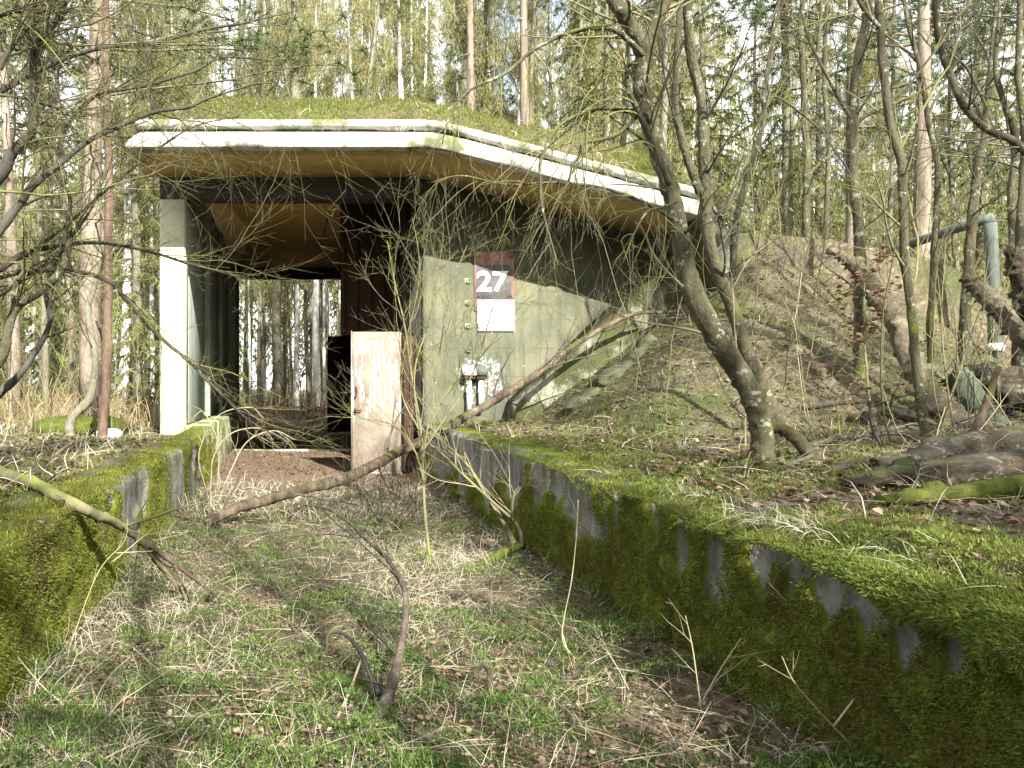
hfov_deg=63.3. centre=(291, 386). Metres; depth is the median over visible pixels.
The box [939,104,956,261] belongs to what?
bare tree
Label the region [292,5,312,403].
birch tree
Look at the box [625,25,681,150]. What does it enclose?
bare tree
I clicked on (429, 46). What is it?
bare tree
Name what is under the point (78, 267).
bare tree
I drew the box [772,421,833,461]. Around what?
fallen branch
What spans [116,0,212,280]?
bare tree
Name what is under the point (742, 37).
sky
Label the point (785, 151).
spruce tree
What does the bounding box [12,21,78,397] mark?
spruce tree
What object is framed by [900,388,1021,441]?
fallen branch
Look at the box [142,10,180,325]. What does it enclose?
bare tree
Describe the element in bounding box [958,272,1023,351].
broken log
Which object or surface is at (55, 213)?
pine tree
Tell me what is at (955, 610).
moss cushion
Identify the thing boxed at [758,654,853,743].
weed stem
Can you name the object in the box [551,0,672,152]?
spruce tree
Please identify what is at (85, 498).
moss cushion
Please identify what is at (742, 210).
spruce tree
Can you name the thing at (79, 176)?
bare tree
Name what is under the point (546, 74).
bare tree
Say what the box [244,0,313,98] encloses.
bare tree
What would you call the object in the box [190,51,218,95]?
bare tree
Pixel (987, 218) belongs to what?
bent pipe
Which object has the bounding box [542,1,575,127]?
bare tree
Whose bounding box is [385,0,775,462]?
bare tree
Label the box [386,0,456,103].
birch tree
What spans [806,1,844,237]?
bare tree
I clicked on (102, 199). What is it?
bare tree
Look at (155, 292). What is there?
bare tree
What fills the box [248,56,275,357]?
bare tree
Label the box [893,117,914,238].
spruce tree
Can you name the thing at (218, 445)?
bramble
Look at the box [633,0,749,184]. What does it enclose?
bare tree
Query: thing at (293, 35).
bare tree
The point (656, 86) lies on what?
bare tree
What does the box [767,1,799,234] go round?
bare tree
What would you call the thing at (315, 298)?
birch tree
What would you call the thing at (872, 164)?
birch tree
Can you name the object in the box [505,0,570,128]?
bare tree
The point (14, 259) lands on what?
bare tree
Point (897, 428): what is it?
weed stem
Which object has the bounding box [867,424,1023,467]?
fallen log
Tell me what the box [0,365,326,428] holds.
undergrowth
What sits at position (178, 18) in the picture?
bare tree
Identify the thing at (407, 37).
birch tree
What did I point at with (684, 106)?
birch tree
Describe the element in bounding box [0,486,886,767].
grass
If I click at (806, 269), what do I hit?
fallen branch
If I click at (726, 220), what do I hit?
spruce tree
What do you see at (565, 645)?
weed stem
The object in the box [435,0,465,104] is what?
birch tree
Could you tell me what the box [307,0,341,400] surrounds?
birch tree
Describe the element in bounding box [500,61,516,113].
bare tree
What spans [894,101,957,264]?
spruce tree
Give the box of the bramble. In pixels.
[180,405,304,505]
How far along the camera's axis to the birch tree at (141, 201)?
45.11 m
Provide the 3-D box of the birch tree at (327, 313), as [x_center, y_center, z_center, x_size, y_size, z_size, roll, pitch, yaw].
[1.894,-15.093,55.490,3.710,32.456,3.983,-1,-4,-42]
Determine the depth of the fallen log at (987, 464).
4.43 m
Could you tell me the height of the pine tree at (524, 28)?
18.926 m
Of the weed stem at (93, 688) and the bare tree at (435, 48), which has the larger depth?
the bare tree at (435, 48)
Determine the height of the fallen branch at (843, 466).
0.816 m
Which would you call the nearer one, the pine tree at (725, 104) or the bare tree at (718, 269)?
the bare tree at (718, 269)
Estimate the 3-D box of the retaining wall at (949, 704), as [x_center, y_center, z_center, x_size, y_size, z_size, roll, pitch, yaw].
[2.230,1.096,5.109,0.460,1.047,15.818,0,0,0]
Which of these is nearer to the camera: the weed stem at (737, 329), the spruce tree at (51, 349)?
the weed stem at (737, 329)
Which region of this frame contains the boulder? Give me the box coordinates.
[96,428,121,438]
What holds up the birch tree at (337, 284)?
on the ground at (746, 246)
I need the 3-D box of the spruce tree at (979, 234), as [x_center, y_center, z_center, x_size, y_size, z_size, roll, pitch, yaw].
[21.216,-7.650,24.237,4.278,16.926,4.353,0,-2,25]
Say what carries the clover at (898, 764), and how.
on the ground at (746, 246)
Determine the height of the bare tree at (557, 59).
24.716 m
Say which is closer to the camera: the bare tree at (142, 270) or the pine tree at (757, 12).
the pine tree at (757, 12)
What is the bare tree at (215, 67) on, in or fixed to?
on the ground at (746, 246)
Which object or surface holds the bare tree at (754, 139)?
on the ground at (746, 246)
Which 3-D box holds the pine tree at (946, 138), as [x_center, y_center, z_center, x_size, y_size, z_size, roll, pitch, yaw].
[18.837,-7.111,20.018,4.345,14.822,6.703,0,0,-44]
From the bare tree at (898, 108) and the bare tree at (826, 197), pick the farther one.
the bare tree at (898, 108)
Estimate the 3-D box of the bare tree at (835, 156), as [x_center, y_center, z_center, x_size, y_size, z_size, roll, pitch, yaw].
[22.590,-7.174,31.911,3.379,16.544,2.818,0,0,-24]
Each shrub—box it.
[262,94,581,563]
[326,434,475,529]
[381,359,538,570]
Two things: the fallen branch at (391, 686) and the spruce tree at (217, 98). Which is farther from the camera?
the spruce tree at (217, 98)
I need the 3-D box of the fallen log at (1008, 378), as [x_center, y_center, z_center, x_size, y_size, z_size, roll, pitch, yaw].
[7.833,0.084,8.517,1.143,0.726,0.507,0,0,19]
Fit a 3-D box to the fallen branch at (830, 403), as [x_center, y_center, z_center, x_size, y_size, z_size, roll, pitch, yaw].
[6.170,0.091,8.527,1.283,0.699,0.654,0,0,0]
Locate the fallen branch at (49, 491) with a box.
[0,465,242,609]
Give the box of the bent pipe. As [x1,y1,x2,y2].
[884,213,1004,358]
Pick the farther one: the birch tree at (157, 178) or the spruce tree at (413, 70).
the spruce tree at (413, 70)
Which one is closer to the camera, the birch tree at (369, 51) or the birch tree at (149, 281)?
the birch tree at (369, 51)
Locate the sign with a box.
[474,251,513,330]
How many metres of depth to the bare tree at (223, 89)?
48.22 m
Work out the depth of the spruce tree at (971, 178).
57.63 m
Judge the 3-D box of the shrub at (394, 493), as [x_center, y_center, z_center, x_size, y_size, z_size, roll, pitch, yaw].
[1.101,1.022,8.318,1.519,1.097,1.179,0,0,-20]
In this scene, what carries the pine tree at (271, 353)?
on the ground at (746, 246)
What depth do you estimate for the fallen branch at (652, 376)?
9.71 m
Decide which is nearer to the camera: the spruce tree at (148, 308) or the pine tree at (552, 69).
the spruce tree at (148, 308)
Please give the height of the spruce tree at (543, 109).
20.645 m
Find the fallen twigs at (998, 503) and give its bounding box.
[0,233,1023,767]
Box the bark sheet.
[938,363,1022,425]
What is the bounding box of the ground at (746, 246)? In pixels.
[0,228,1023,767]
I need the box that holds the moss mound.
[32,415,130,435]
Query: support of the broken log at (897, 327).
on the ground at (746, 246)
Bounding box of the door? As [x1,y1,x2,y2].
[351,331,402,474]
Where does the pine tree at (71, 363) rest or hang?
on the ground at (746, 246)
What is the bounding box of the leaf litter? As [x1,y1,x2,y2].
[0,228,1023,767]
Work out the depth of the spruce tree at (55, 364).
29.81 m
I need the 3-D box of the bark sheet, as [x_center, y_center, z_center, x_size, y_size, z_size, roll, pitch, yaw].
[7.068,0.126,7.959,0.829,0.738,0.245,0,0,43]
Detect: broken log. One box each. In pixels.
[825,246,1002,428]
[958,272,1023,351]
[1002,245,1023,321]
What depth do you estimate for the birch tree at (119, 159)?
52.69 m
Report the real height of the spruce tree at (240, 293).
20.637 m
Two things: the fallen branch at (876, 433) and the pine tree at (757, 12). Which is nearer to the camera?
the fallen branch at (876, 433)
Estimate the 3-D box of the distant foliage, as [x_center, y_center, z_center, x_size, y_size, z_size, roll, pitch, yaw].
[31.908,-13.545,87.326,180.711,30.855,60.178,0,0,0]
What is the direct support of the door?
in the bunker
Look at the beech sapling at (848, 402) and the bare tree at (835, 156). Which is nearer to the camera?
the beech sapling at (848, 402)
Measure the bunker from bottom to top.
5.720 m
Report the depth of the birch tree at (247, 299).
45.74 m
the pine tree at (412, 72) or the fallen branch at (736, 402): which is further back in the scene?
the pine tree at (412, 72)
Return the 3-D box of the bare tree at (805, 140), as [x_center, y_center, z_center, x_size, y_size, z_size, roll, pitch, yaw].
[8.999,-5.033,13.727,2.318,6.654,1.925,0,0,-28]
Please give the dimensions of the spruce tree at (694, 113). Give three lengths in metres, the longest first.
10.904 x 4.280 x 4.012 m
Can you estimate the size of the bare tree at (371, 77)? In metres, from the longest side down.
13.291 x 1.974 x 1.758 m
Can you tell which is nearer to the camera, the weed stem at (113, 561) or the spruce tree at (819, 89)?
the weed stem at (113, 561)
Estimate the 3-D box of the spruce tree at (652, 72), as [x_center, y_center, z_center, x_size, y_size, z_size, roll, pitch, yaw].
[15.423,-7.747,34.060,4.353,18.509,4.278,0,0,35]
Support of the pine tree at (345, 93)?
on the ground at (746, 246)
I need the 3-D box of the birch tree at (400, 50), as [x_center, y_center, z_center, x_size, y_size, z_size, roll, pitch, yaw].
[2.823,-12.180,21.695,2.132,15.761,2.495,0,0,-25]
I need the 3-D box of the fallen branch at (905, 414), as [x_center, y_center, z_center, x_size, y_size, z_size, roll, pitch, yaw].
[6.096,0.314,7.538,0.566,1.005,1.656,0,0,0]
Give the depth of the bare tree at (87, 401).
11.95 m
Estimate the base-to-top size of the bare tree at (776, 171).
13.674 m
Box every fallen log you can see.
[840,448,1023,490]
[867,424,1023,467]
[872,474,1023,507]
[959,361,1023,415]
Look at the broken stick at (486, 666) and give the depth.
3.76 m
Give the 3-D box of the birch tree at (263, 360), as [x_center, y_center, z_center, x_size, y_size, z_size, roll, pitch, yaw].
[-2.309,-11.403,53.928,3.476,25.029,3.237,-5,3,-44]
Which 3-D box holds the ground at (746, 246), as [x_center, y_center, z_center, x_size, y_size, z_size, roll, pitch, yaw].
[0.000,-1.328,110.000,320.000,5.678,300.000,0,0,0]
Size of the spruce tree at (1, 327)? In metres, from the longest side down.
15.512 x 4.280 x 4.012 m
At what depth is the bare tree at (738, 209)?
11.98 m
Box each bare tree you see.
[0,0,55,413]
[0,0,407,287]
[0,31,354,512]
[0,103,171,368]
[0,107,150,436]
[0,120,23,396]
[0,126,228,398]
[25,139,61,357]
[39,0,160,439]
[65,48,117,353]
[65,59,102,336]
[69,61,131,338]
[113,70,148,395]
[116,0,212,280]
[120,17,153,332]
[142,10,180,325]
[146,17,158,379]
[158,0,212,273]
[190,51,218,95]
[209,0,247,94]
[217,0,243,95]
[228,0,257,95]
[228,0,330,405]
[230,0,255,96]
[231,0,370,99]
[239,88,257,402]
[240,51,294,404]
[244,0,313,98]
[246,0,308,98]
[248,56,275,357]
[273,4,326,402]
[281,17,313,400]
[300,0,342,98]
[319,290,325,399]
[345,0,396,100]
[353,0,406,99]
[353,2,413,98]
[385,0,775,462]
[410,0,441,99]
[422,30,441,101]
[434,7,454,102]
[435,0,496,117]
[440,0,510,117]
[446,0,506,120]
[447,26,487,105]
[487,0,555,127]
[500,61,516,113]
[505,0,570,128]
[534,1,563,129]
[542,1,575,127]
[552,4,573,130]
[559,0,610,133]
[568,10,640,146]
[594,3,616,129]
[602,0,646,148]
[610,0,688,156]
[625,5,643,145]
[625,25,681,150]
[631,0,883,444]
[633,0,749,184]
[634,1,719,179]
[650,1,717,228]
[681,0,1023,380]
[687,0,848,275]
[720,0,780,232]
[727,16,776,228]
[736,0,993,441]
[737,82,766,232]
[738,0,882,237]
[748,4,844,236]
[758,0,825,234]
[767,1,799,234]
[782,0,875,238]
[800,0,1023,370]
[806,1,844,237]
[807,0,1023,214]
[813,20,881,244]
[818,0,1023,364]
[874,0,912,237]
[886,0,1023,415]
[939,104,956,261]
[947,1,1012,272]
[968,1,1023,292]
[1001,37,1023,298]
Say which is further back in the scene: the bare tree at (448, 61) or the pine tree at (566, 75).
the bare tree at (448, 61)
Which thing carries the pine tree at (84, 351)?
on the ground at (746, 246)
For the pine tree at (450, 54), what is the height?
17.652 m
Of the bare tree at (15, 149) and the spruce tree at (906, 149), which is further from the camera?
the spruce tree at (906, 149)
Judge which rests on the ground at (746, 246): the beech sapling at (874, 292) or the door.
the beech sapling at (874, 292)
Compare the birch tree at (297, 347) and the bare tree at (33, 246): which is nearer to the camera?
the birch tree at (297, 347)
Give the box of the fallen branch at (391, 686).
[195,437,408,763]
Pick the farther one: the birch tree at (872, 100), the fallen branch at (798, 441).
the birch tree at (872, 100)
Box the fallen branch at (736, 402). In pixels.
[721,355,829,407]
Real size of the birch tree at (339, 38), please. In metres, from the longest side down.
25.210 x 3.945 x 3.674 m
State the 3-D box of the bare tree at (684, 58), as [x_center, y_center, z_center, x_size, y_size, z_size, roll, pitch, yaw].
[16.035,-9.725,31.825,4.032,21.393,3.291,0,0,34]
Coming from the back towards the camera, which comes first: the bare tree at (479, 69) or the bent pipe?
the bare tree at (479, 69)
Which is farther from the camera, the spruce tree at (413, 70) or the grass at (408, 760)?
the spruce tree at (413, 70)
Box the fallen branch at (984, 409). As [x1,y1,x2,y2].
[950,314,1023,429]
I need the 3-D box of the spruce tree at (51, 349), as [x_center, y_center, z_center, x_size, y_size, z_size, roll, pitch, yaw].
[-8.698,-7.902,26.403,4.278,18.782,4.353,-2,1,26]
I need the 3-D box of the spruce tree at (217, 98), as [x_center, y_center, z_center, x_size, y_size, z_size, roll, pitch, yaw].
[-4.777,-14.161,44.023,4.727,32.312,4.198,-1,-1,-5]
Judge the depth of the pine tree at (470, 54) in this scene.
19.17 m
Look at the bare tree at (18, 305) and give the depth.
5.98 m
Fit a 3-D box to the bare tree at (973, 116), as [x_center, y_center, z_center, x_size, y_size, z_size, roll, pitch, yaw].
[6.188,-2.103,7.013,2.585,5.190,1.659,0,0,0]
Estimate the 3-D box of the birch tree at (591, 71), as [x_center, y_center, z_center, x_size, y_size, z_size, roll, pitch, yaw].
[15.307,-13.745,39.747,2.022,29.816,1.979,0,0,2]
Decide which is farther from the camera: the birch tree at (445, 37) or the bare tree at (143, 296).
the birch tree at (445, 37)
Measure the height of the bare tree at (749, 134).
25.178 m
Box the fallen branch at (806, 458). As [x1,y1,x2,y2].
[780,373,886,467]
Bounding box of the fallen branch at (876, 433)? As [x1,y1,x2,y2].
[863,392,925,449]
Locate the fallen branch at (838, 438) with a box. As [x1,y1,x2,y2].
[776,380,938,455]
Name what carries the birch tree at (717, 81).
on the ground at (746, 246)
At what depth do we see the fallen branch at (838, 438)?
6.60 m
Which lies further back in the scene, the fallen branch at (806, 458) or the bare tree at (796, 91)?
the bare tree at (796, 91)
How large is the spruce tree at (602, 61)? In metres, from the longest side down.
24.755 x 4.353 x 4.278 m
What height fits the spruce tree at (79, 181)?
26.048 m
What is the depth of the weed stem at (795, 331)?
8.50 m
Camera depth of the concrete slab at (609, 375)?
11.33 m
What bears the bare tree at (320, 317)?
on the ground at (746, 246)
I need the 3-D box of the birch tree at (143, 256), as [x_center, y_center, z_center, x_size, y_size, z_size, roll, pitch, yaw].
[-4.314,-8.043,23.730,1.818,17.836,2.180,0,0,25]
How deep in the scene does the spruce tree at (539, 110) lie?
45.39 m
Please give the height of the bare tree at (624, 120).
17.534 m
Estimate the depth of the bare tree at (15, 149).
5.38 m
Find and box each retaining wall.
[0,426,217,720]
[415,422,1023,767]
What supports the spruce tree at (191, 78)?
on the ground at (746, 246)
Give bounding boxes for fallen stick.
[41,440,74,462]
[326,659,361,732]
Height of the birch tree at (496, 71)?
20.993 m
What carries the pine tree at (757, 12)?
on the ground at (746, 246)
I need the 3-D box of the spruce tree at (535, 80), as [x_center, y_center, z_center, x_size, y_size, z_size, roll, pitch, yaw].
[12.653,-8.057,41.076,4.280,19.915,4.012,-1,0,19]
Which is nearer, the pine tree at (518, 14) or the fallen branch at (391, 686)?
the fallen branch at (391, 686)
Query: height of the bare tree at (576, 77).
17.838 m
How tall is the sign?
1.312 m
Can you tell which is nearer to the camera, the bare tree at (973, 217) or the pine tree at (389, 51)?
the bare tree at (973, 217)
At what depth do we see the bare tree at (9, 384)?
6.39 m
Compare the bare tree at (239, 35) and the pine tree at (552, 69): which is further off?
the pine tree at (552, 69)
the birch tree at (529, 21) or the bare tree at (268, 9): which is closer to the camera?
the bare tree at (268, 9)
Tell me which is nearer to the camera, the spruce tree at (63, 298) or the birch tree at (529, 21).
the birch tree at (529, 21)
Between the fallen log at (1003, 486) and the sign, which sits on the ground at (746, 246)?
the fallen log at (1003, 486)
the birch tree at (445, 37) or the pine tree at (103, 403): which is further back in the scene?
the birch tree at (445, 37)
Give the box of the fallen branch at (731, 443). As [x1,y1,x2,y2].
[647,399,750,453]
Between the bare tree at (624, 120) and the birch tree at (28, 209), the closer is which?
the bare tree at (624, 120)
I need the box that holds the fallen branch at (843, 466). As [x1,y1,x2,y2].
[816,406,1008,474]
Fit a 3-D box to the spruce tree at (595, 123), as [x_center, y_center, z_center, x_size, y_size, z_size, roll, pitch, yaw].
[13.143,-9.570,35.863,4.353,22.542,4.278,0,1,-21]
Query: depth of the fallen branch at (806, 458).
5.90 m
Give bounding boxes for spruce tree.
[0,13,102,401]
[0,160,36,401]
[0,186,30,383]
[0,213,27,383]
[1,102,102,402]
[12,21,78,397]
[23,53,76,392]
[56,0,189,415]
[58,27,118,371]
[101,1,158,398]
[131,1,199,397]
[142,227,158,396]
[155,0,205,379]
[156,1,225,341]
[192,0,244,388]
[197,0,261,403]
[403,0,442,88]
[405,31,431,96]
[408,0,441,104]
[464,3,512,104]
[517,28,547,114]
[533,51,546,129]
[537,88,547,122]
[540,0,644,139]
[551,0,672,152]
[556,0,611,136]
[562,3,610,132]
[594,21,614,130]
[629,2,672,150]
[639,15,746,230]
[667,0,797,233]
[705,2,754,229]
[707,0,872,242]
[710,99,752,225]
[729,181,749,232]
[750,0,897,244]
[773,116,831,236]
[831,154,844,239]
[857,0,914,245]
[868,72,963,256]
[881,90,942,253]
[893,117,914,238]
[894,0,1023,297]
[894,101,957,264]
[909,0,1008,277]
[912,2,994,266]
[950,4,1023,300]
[959,61,1004,274]
[962,55,1023,301]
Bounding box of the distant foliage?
[0,36,1007,398]
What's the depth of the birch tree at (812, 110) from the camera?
46.43 m
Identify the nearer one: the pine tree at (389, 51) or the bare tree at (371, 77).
the bare tree at (371, 77)
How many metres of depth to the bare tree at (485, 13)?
19.91 m
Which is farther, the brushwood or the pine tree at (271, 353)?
the pine tree at (271, 353)
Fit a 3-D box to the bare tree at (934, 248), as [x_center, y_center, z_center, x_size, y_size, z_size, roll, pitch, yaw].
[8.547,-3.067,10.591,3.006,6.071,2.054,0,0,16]
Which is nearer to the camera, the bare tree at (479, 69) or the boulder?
the boulder
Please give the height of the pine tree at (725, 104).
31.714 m
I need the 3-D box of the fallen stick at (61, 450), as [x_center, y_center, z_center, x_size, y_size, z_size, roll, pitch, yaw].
[-2.218,0.634,7.400,0.039,0.244,0.478,0,0,31]
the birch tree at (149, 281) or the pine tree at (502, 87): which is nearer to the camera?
the birch tree at (149, 281)
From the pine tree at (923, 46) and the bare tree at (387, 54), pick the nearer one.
the pine tree at (923, 46)
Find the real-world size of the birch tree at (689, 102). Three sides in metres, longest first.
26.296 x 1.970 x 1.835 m
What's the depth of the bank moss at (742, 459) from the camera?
7.49 m
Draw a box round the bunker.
[125,119,730,474]
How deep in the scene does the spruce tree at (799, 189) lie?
35.61 m
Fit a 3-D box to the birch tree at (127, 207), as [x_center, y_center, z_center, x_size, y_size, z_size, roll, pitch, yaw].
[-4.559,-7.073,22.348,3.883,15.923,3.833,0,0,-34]
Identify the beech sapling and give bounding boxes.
[767,347,930,442]
[814,245,906,410]
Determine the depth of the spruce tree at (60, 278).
53.09 m
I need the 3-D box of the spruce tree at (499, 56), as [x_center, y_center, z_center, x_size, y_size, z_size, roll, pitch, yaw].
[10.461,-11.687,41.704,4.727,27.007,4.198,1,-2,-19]
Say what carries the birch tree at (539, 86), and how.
on the ground at (746, 246)
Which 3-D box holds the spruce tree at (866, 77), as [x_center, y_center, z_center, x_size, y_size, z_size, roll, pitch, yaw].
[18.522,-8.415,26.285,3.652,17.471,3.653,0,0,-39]
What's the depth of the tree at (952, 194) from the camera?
21.92 m
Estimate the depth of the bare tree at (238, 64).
22.01 m
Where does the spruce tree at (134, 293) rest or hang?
on the ground at (746, 246)
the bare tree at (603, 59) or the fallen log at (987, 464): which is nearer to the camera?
the fallen log at (987, 464)
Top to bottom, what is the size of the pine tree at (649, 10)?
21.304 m
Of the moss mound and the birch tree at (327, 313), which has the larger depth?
the birch tree at (327, 313)
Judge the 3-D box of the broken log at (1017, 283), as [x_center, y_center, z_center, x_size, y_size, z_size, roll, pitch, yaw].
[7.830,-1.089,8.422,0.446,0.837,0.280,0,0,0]
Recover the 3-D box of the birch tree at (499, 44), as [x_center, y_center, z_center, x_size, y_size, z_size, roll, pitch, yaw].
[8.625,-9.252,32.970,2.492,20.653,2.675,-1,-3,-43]
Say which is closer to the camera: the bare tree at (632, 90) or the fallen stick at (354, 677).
the fallen stick at (354, 677)
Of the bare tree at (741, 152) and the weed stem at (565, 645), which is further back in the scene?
the bare tree at (741, 152)
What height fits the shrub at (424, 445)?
3.881 m
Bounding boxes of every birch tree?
[15,50,56,395]
[63,0,192,410]
[110,0,125,289]
[118,0,178,401]
[124,13,157,365]
[131,1,169,388]
[132,0,182,395]
[146,0,208,269]
[233,0,263,403]
[241,79,272,400]
[271,0,359,406]
[271,1,326,405]
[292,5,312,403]
[301,4,335,335]
[304,1,323,399]
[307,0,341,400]
[319,1,360,335]
[320,0,383,98]
[335,0,384,98]
[336,0,376,98]
[346,0,387,98]
[359,0,437,99]
[374,0,441,102]
[383,0,427,100]
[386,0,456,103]
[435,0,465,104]
[442,0,466,98]
[444,0,499,104]
[458,0,516,119]
[477,0,517,122]
[500,0,550,124]
[512,30,546,120]
[573,0,611,134]
[655,1,708,185]
[679,1,734,199]
[683,0,717,186]
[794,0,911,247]
[797,3,835,236]
[832,4,913,243]
[832,27,881,235]
[857,9,886,246]
[872,40,914,245]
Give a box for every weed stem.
[8,642,196,725]
[69,519,164,647]
[542,495,578,675]
[661,602,775,718]
[714,235,778,448]
[755,550,790,605]
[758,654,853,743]
[769,253,805,414]
[852,566,891,631]
[881,384,948,447]
[932,363,1018,429]
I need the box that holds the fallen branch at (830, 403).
[799,369,933,418]
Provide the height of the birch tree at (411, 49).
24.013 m
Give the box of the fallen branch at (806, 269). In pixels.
[764,244,834,286]
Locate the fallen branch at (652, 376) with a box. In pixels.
[615,360,723,402]
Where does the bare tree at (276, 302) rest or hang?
on the ground at (746, 246)
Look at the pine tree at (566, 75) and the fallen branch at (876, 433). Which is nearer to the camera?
the fallen branch at (876, 433)
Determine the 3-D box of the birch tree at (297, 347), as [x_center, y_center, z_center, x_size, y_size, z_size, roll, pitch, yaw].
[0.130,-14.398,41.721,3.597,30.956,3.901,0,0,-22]
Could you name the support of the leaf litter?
on the ground at (746, 246)
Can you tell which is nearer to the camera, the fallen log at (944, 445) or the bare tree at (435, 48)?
the fallen log at (944, 445)
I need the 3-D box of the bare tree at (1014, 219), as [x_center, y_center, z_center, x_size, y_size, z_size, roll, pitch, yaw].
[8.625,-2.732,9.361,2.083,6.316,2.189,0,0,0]
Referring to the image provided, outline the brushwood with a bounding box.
[0,135,1009,422]
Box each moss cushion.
[0,426,214,555]
[465,429,1023,687]
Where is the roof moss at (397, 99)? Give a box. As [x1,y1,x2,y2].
[130,94,767,240]
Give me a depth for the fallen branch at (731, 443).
7.01 m
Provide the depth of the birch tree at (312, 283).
49.58 m
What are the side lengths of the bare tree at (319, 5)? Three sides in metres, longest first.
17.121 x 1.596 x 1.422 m
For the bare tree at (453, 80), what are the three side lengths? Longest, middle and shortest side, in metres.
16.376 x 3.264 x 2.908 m
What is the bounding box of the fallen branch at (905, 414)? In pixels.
[846,368,1001,427]
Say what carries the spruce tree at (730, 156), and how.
on the ground at (746, 246)
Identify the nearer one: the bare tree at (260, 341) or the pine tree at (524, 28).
the pine tree at (524, 28)
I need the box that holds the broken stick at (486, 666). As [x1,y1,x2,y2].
[464,662,492,695]
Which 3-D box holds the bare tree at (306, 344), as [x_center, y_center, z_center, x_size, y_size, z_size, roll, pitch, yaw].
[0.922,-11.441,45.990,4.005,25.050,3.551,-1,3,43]
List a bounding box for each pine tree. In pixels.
[0,0,160,416]
[0,0,375,415]
[1,1,124,407]
[28,40,81,367]
[264,19,311,402]
[273,20,292,398]
[322,0,380,98]
[359,1,421,96]
[377,0,434,100]
[434,0,544,124]
[435,0,495,110]
[494,67,512,111]
[497,0,533,125]
[503,3,548,127]
[529,0,763,144]
[536,1,561,128]
[554,11,577,127]
[641,1,728,168]
[693,0,961,244]
[752,0,1023,260]
[862,0,1015,250]
[863,0,1023,238]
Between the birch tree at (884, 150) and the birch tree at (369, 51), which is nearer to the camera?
the birch tree at (369, 51)
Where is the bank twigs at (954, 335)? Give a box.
[0,39,1023,447]
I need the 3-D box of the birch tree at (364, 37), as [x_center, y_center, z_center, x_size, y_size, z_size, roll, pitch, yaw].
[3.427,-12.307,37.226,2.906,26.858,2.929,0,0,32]
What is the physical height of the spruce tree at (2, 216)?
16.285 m
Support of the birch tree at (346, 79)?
on the ground at (746, 246)
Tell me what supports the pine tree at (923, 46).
on the ground at (746, 246)
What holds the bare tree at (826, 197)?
on the ground at (746, 246)
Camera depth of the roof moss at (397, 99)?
11.86 m
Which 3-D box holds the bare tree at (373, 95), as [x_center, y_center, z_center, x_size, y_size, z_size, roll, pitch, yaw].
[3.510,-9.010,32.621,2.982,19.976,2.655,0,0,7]
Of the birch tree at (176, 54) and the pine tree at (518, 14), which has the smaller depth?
the birch tree at (176, 54)
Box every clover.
[232,686,290,722]
[856,734,927,767]
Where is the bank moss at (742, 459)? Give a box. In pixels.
[0,233,1023,546]
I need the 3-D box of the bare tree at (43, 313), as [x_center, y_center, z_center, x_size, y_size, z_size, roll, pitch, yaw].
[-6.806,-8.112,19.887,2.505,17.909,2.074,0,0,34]
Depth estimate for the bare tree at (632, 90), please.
45.58 m
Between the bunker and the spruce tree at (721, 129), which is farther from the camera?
the spruce tree at (721, 129)
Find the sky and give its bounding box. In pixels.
[0,0,1023,389]
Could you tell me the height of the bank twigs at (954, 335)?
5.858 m
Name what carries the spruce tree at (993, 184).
on the ground at (746, 246)
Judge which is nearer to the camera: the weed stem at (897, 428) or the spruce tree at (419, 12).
the weed stem at (897, 428)
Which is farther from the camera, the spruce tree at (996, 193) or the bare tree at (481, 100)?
the spruce tree at (996, 193)
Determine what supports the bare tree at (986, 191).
on the ground at (746, 246)
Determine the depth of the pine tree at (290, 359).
56.31 m
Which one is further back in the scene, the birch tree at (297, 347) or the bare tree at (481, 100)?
the birch tree at (297, 347)
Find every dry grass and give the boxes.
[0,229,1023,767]
[139,89,715,226]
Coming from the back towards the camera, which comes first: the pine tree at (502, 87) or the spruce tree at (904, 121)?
the pine tree at (502, 87)
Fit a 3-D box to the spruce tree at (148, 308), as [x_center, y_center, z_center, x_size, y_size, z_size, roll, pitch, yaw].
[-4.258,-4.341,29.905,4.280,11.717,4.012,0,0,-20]
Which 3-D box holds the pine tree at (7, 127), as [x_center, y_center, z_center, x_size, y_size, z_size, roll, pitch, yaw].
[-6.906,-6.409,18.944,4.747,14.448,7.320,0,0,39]
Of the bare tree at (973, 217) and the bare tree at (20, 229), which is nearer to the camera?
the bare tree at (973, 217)
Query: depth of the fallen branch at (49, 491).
4.91 m
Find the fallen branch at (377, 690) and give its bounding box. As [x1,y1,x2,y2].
[325,630,381,696]
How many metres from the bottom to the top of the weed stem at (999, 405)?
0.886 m
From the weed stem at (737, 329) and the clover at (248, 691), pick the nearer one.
the clover at (248, 691)
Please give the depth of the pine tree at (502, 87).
53.94 m
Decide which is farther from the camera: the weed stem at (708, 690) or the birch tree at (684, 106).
the birch tree at (684, 106)

